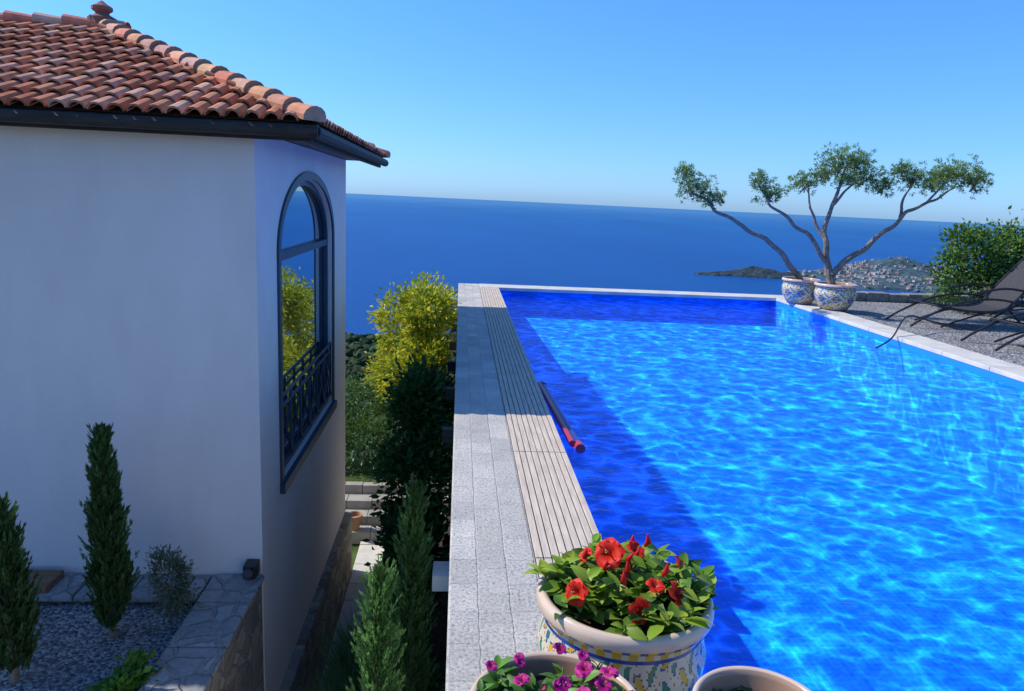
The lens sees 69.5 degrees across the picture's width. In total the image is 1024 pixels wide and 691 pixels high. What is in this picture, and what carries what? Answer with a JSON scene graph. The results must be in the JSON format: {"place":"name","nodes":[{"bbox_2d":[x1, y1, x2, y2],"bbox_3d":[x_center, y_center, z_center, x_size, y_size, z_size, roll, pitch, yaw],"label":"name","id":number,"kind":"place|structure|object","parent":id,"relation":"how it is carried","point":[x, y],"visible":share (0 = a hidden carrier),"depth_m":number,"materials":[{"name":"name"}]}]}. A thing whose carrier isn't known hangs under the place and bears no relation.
{"place":"outdoors","nodes":[
{"label":"outdoors","id":0,"kind":"place"},
{"bbox_2d":[318,541,383,690],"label":"stone path","id":1,"kind":"structure","parent":0,"point":[366,553],"depth_m":10.91,"materials":[{"name":"stone"}]},
{"bbox_2d":[345,338,455,569],"bbox_3d":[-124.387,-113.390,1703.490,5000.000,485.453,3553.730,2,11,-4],"label":"terrain","id":2,"kind":"structure","parent":0,"point":[357,475],"depth_m":13.62,"materials":[{"name":"green plant"}]},
{"bbox_2d":[38,585,263,690],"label":"planter wall","id":3,"kind":"structure","parent":2,"relation":"on","point":[240,668],"depth_m":5.97,"materials":[{"name":"beige stone"}]},
{"bbox_2d":[28,570,63,592],"bbox_3d":[-4.003,1.987,6.014,0.550,0.200,0.280,2,11,-4],"label":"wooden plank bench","id":4,"kind":"object","parent":3,"relation":"on","point":[50,579],"visible":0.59,"depth_m":6.02,"materials":[{"name":"brown wood"}]},
{"bbox_2d":[0,603,193,690],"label":"gravel bed","id":5,"kind":"object","parent":3,"relation":"in","point":[77,648],"visible":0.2,"depth_m":5.45,"materials":[{"name":"grey gravel"}]},
{"bbox_2d":[0,491,42,683],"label":"cypress tree","id":6,"kind":"object","parent":5,"relation":"on","point":[18,621],"visible":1,"depth_m":4.85,"materials":[{"name":"green plant"}]},
{"bbox_2d":[78,421,139,638],"bbox_3d":[-2.951,1.386,5.395,0.362,1.736,0.389,9,13,31],"label":"cypress tree","id":7,"kind":"object","parent":5,"relation":"on","point":[110,580],"visible":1,"depth_m":5.33,"materials":[{"name":"green plant"}]},
{"bbox_2d":[85,645,163,690],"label":"green plant","id":8,"kind":"object","parent":5,"relation":"on","point":[133,674],"visible":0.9,"depth_m":4.92,"materials":[{"name":"green plant"}]},
{"bbox_2d":[143,536,203,624],"bbox_3d":[-2.635,1.814,5.719,0.398,0.711,0.553,-6,14,-36],"label":"silver shrub","id":9,"kind":"object","parent":5,"relation":"on","point":[175,564],"visible":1,"depth_m":5.66,"materials":[{"name":"green plant"}]},
{"bbox_2d":[1,573,264,690],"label":"planter coping","id":10,"kind":"object","parent":3,"relation":"on","point":[191,658],"visible":0.6,"depth_m":5.62,"materials":[{"name":"grey stone"}]},
{"bbox_2d":[242,559,259,578],"bbox_3d":[-2.211,1.905,6.237,0.110,0.120,0.209,2,11,-4],"label":"ground spotlight","id":11,"kind":"object","parent":3,"relation":"on","point":[251,568],"visible":1,"depth_m":6.21,"materials":[{"name":"black metal"}]},
{"bbox_2d":[0,126,345,690],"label":"walls","id":12,"kind":"structure","parent":2,"relation":"on","point":[138,289],"depth_m":5.97,"materials":[{"name":"paint"}]},
{"bbox_2d":[0,107,388,167],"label":"gutter and fascia","id":13,"kind":"object","parent":12,"relation":"attached to","point":[315,134],"visible":1,"depth_m":5.32,"materials":[{"name":"black metal"}]},
{"bbox_2d":[0,0,390,160],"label":"tile roof","id":14,"kind":"structure","parent":12,"relation":"on","point":[100,60],"depth_m":5.95,"materials":[{"name":"tile"}]},
{"bbox_2d":[277,172,336,493],"bbox_3d":[-2.221,-0.365,8.045,0.145,2.985,2.940,2,11,-4],"label":"window frame","id":15,"kind":"object","parent":12,"relation":"attached to","point":[288,478],"visible":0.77,"depth_m":7.88,"materials":[{"name":"metal"}]},
{"bbox_2d":[281,186,323,454],"bbox_3d":[-2.298,-0.375,8.038,0.001,2.800,2.740,2,11,-4],"label":"window glass","id":16,"kind":"object","parent":15,"relation":"in","point":[302,313],"visible":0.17,"depth_m":8.04,"materials":[{"name":"blue glass"}]},
{"bbox_2d":[283,342,331,465],"bbox_3d":[-2.260,0.568,8.232,0.041,0.713,2.750,2,11,-4],"label":"window balustrade","id":17,"kind":"object","parent":15,"relation":"attached to","point":[316,399],"depth_m":8.08,"materials":[{"name":"black metal"}]},
{"bbox_2d":[279,511,351,690],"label":"stone plinth","id":18,"kind":"structure","parent":2,"relation":"on","point":[329,594],"depth_m":8.99,"materials":[{"name":"grey stone"}]},
{"bbox_2d":[345,481,447,543],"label":"stone steps","id":19,"kind":"structure","parent":2,"relation":"on","point":[357,495],"depth_m":12.91,"materials":[{"name":"grey stone"}]},
{"bbox_2d":[352,511,362,530],"bbox_3d":[-2.655,2.968,12.429,0.280,0.270,0.280,2,11,-4],"label":"terracotta pot","id":20,"kind":"object","parent":19,"relation":"on","point":[357,516],"visible":0.65,"depth_m":12.37,"materials":[{"name":"orange ceramic"}]},
{"bbox_2d":[345,372,454,473],"bbox_3d":[-2.908,1.377,14.556,3.671,1.991,2.871,2,11,-4],"label":"green hedge","id":21,"kind":"object","parent":2,"relation":"on","point":[368,425],"visible":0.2,"depth_m":14.05,"materials":[{"name":"green plant"}]},
{"bbox_2d":[345,332,456,458],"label":"hillside forest","id":22,"kind":"object","parent":2,"relation":"on","point":[353,367],"visible":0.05,"depth_m":359.13,"materials":[{"name":"green plant"}]},
{"bbox_2d":[387,516,450,690],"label":"planting bed","id":23,"kind":"object","parent":2,"relation":"on","point":[439,649],"depth_m":9.00,"materials":[{"name":"soil"}]},
{"bbox_2d":[294,605,407,690],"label":"ornamental grass","id":24,"kind":"object","parent":23,"relation":"on","point":[344,666],"depth_m":7.64,"materials":[{"name":"green plant"}]},
{"bbox_2d":[345,552,407,690],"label":"cypress tree","id":25,"kind":"object","parent":23,"relation":"on","point":[376,650],"visible":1,"depth_m":4.72,"materials":[{"name":"green plant"}]},
{"bbox_2d":[352,496,447,690],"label":"bed shrub","id":26,"kind":"object","parent":23,"relation":"on","point":[433,681],"visible":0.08,"depth_m":7.01,"materials":[{"name":"green plant"}]},
{"bbox_2d":[357,350,454,617],"bbox_3d":[-1.178,1.875,8.441,1.138,3.544,2.665,2,11,-4],"label":"dark shrub","id":27,"kind":"object","parent":23,"relation":"on","point":[420,412],"visible":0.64,"depth_m":8.07,"materials":[{"name":"green plant"}]},
{"bbox_2d":[360,269,457,458],"bbox_3d":[-1.691,0.894,11.771,1.676,4.127,3.148,2,11,-4],"label":"sunlit shrub","id":28,"kind":"object","parent":23,"relation":"on","point":[421,317],"visible":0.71,"depth_m":10.85,"materials":[{"name":"green plant"}]},
{"bbox_2d":[387,473,438,690],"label":"cypress tree","id":29,"kind":"object","parent":23,"relation":"in","point":[413,579],"visible":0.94,"depth_m":5.37,"materials":[{"name":"green plant"}]},
{"bbox_2d":[432,283,1023,690],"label":"swimming pool","id":30,"kind":"structure","parent":2,"relation":"on","point":[835,499],"depth_m":7.15,"materials":[{"name":"liquid"}]},
{"bbox_2d":[470,651,635,690],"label":"flower pot","id":31,"kind":"object","parent":30,"relation":"on","point":[537,663],"visible":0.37,"depth_m":1.80,"materials":[{"name":"ceramic"}]},
{"bbox_2d":[477,642,625,690],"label":"magenta petunia plant","id":32,"kind":"object","parent":31,"relation":"in","point":[588,672],"visible":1,"depth_m":1.69,"materials":[{"name":"purple plant"}]},
{"bbox_2d":[537,380,584,453],"bbox_3d":[0.348,0.515,5.761,0.101,0.083,1.702,1,11,-7],"label":"cleaning pole float","id":33,"kind":"object","parent":30,"relation":"on","point":[570,435],"visible":0.96,"depth_m":5.45,"materials":[{"name":"plastic"}]},
{"bbox_2d":[536,552,713,690],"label":"flower pot","id":34,"kind":"object","parent":30,"relation":"on","point":[674,661],"visible":0.47,"depth_m":1.92,"materials":[{"name":"ceramic"}]},
{"bbox_2d":[523,533,718,641],"bbox_3d":[0.313,0.674,2.098,0.562,0.237,0.526,2,11,-4],"label":"hibiscus plant","id":35,"kind":"object","parent":34,"relation":"in","point":[590,576],"visible":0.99,"depth_m":2.05,"materials":[{"name":"green plant"}]},
{"bbox_2d":[692,666,810,690],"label":"flower pot","id":36,"kind":"object","parent":30,"relation":"on","point":[728,678],"visible":1,"depth_m":1.76,"materials":[{"name":"ceramic"}]},
{"bbox_2d":[712,685,752,690],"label":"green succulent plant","id":37,"kind":"object","parent":36,"relation":"in","point":[743,687],"visible":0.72,"depth_m":1.76,"materials":[{"name":"green plant"}]},
{"bbox_2d":[782,276,820,304],"bbox_3d":[4.837,-0.918,12.396,0.620,0.420,0.620,2,11,-4],"label":"majolica pot","id":38,"kind":"object","parent":30,"relation":"on","point":[796,291],"visible":0.85,"depth_m":12.19,"materials":[{"name":"ceramic"}]},
{"bbox_2d":[814,281,858,310],"bbox_3d":[5.158,-0.784,11.800,0.660,0.420,0.660,2,11,-4],"label":"majolica pot","id":39,"kind":"object","parent":30,"relation":"on","point":[840,296],"visible":1,"depth_m":11.58,"materials":[{"name":"ceramic"}]},
{"bbox_2d":[672,141,994,284],"bbox_3d":[4.971,-2.042,11.579,5.024,2.323,1.274,2,11,-4],"label":"potted pine tree","id":40,"kind":"object","parent":39,"relation":"in","point":[937,177],"visible":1,"depth_m":11.44,"materials":[{"name":"green plant"}]},
{"bbox_2d":[875,315,973,348],"bbox_3d":[5.463,-0.219,9.860,2.178,0.362,0.267,-4,13,-31],"label":"handrail","id":41,"kind":"object","parent":30,"relation":"on","point":[887,341],"visible":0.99,"depth_m":9.91,"materials":[{"name":"black metal"}]},
{"bbox_2d":[812,300,1023,366],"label":"gravel terrace","id":42,"kind":"structure","parent":2,"relation":"on","point":[982,342],"depth_m":10.79,"materials":[{"name":"grey gravel"}]},
{"bbox_2d":[855,291,1023,306],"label":"stone wall","id":43,"kind":"structure","parent":42,"relation":"on","point":[873,296],"depth_m":13.42,"materials":[{"name":"grey stone"}]},
{"bbox_2d":[885,258,1023,327],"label":"sun lounger","id":44,"kind":"object","parent":42,"relation":"on","point":[1005,292],"visible":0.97,"depth_m":10.79,"materials":[{"name":"black metal"}]},
{"bbox_2d":[913,205,1023,315],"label":"flowering shrub","id":45,"kind":"object","parent":42,"relation":"on","point":[994,271],"visible":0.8,"depth_m":12.36,"materials":[{"name":"green plant"}]},
{"bbox_2d":[960,312,1023,350],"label":"sun lounger","id":46,"kind":"object","parent":42,"relation":"on","point":[997,320],"visible":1,"depth_m":9.37,"materials":[{"name":"black metal"}]},
{"bbox_2d":[963,301,1023,321],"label":"sun lounger","id":47,"kind":"object","parent":42,"relation":"on","point":[1012,307],"visible":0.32,"depth_m":11.46,"materials":[{"name":"black metal"}]},
{"bbox_2d":[0,0,1023,225],"label":"sky","id":48,"kind":"structure","parent":0,"point":[586,102],"materials":[{"name":"blue"}]},
{"bbox_2d":[346,193,1023,334],"bbox_3d":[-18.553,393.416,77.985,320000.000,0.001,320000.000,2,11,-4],"label":"sea","id":49,"kind":"structure","parent":0,"point":[397,240],"depth_m":7478.19,"materials":[{"name":"liquid"}]},
{"bbox_2d":[694,266,807,278],"bbox_3d":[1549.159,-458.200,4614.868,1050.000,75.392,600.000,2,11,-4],"label":"wooded headland","id":50,"kind":"structure","parent":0,"point":[754,272],"depth_m":4549.83,"materials":[{"name":"green plant"}]},
{"bbox_2d":[787,256,1023,298],"bbox_3d":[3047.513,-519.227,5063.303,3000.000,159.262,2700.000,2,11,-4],"label":"coastal town","id":51,"kind":"object","parent":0,"point":[900,273],"visible":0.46,"depth_m":4796.22}
]}

